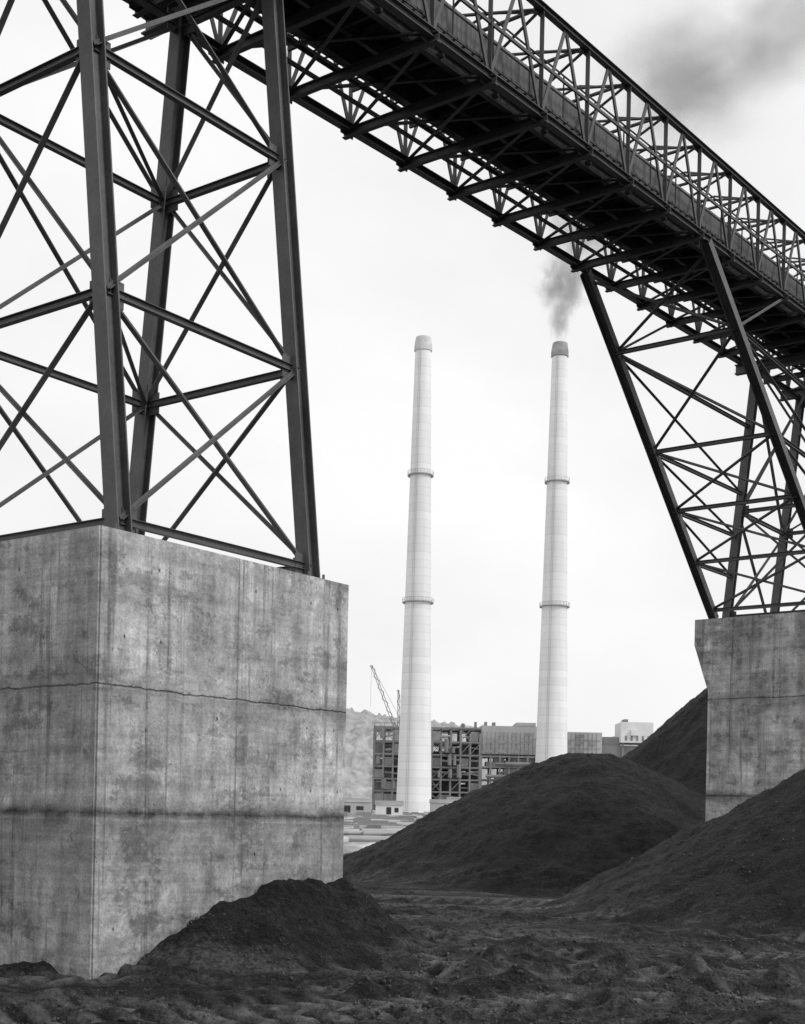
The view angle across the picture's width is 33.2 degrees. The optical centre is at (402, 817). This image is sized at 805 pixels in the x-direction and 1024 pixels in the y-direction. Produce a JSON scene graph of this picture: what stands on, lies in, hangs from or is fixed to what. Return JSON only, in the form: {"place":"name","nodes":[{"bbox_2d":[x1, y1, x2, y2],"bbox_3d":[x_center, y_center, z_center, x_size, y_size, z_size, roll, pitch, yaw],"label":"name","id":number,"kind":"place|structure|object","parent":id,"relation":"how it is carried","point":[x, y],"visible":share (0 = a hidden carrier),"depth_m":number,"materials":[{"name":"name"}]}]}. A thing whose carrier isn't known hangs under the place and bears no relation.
{"place":"outdoors","nodes":[
{"label":"outdoors","id":0,"kind":"place"},
{"bbox_2d":[0,688,804,1023],"bbox_3d":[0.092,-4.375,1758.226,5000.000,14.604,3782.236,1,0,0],"label":"ground","id":1,"kind":"structure","parent":0,"point":[568,826],"depth_m":26.16,"materials":[{"name":"black soil"}]},
{"bbox_2d":[0,523,348,979],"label":"concrete pier","id":2,"kind":"structure","parent":1,"relation":"on","point":[172,734],"depth_m":20.08,"materials":[{"name":"concrete"}]},
{"bbox_2d":[0,0,319,577],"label":"steel trestle tower","id":3,"kind":"structure","parent":2,"relation":"on","point":[92,56],"depth_m":23.18,"materials":[{"name":"grey metal"}]},
{"bbox_2d":[344,798,371,812],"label":"construction shed","id":4,"kind":"structure","parent":1,"relation":"on","point":[353,805],"depth_m":337.50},
{"bbox_2d":[344,805,363,812],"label":"door and window","id":5,"kind":"structure","parent":4,"relation":"in","point":[347,808],"depth_m":337.48,"materials":[{"name":"black glass"}]},
{"bbox_2d":[370,665,397,729],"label":"crawler crane","id":6,"kind":"object","parent":1,"relation":"on","point":[371,666],"visible":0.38,"depth_m":519.52,"materials":[{"name":"metal"}]},
{"bbox_2d":[344,810,426,835],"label":"construction material stacks","id":7,"kind":"object","parent":1,"relation":"on","point":[371,824],"visible":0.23,"depth_m":218.31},
{"bbox_2d":[344,810,429,841],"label":"pipe pile","id":8,"kind":"object","parent":1,"relation":"on","point":[373,835],"visible":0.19,"depth_m":140.59,"materials":[{"name":"grey concrete"}]},
{"bbox_2d":[375,800,403,814],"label":"construction shed","id":9,"kind":"structure","parent":1,"relation":"on","point":[384,807],"depth_m":298.50,"materials":[{"name":"white paint"}]},
{"bbox_2d":[386,807,398,814],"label":"door and window","id":10,"kind":"structure","parent":9,"relation":"in","point":[388,809],"depth_m":298.48,"materials":[{"name":"black glass"}]},
{"bbox_2d":[397,690,400,725],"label":"crawler crane","id":11,"kind":"object","parent":1,"relation":"on","point":[398,710],"visible":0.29,"depth_m":524.56,"materials":[{"name":"metal"}]},
{"bbox_2d":[0,776,804,1023],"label":"coal lumps","id":12,"kind":"object","parent":1,"relation":"on","point":[16,1003],"visible":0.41,"depth_m":18.35,"materials":[{"name":"black stone"}]},
{"bbox_2d":[396,335,433,812],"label":"chimney stack","id":13,"kind":"object","parent":1,"relation":"on","point":[414,776],"visible":0.99,"depth_m":416.71,"materials":[{"name":"concrete"}]},
{"bbox_2d":[429,799,456,811],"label":"construction shed","id":14,"kind":"structure","parent":1,"relation":"on","point":[435,804],"depth_m":367.50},
{"bbox_2d":[447,797,460,799],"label":"construction shed","id":15,"kind":"structure","parent":1,"relation":"on","point":[454,798],"depth_m":393.75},
{"bbox_2d":[372,719,648,809],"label":"steel frame","id":16,"kind":"object","parent":1,"relation":"on","point":[446,744],"visible":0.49,"depth_m":479.75,"materials":[{"name":"grey metal"}]},
{"bbox_2d":[374,723,601,808],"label":"cladding panels","id":17,"kind":"object","parent":16,"relation":"on","point":[488,732],"visible":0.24,"depth_m":482.00,"materials":[{"name":"grey metal"}]},
{"bbox_2d":[374,729,636,809],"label":"boilers and floors","id":18,"kind":"object","parent":16,"relation":"in","point":[611,745],"visible":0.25,"depth_m":484.40,"materials":[{"name":"grey metal"}]},
{"bbox_2d":[615,722,652,744],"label":"rooftop bunker house","id":19,"kind":"structure","parent":16,"relation":"on","point":[633,729],"depth_m":480.00,"materials":[{"name":"white concrete"}]},
{"bbox_2d":[535,341,569,762],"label":"chimney stack","id":20,"kind":"object","parent":1,"relation":"on","point":[551,734],"visible":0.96,"depth_m":446.77,"materials":[{"name":"concrete"}]},
{"bbox_2d":[694,612,804,820],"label":"concrete pier","id":21,"kind":"structure","parent":1,"relation":"on","point":[753,669],"depth_m":46.79,"materials":[{"name":"grey concrete"}]},
{"bbox_2d":[580,238,804,618],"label":"steel trestle tower","id":22,"kind":"structure","parent":21,"relation":"on","point":[754,371],"depth_m":43.85,"materials":[{"name":"grey metal"}]},
{"bbox_2d":[122,0,804,389],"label":"conveyor gallery","id":23,"kind":"object","parent":22,"relation":"on","point":[456,76],"visible":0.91,"depth_m":32.55,"materials":[{"name":"metal"}]},
{"bbox_2d":[0,0,804,736],"label":"sky","id":24,"kind":"structure","parent":0,"point":[387,261],"materials":[{"name":"white"}]},
{"bbox_2d":[344,707,637,809],"bbox_3d":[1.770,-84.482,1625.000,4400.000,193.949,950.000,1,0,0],"label":"distant hill","id":25,"kind":"structure","parent":0,"point":[359,754],"depth_m":1320.16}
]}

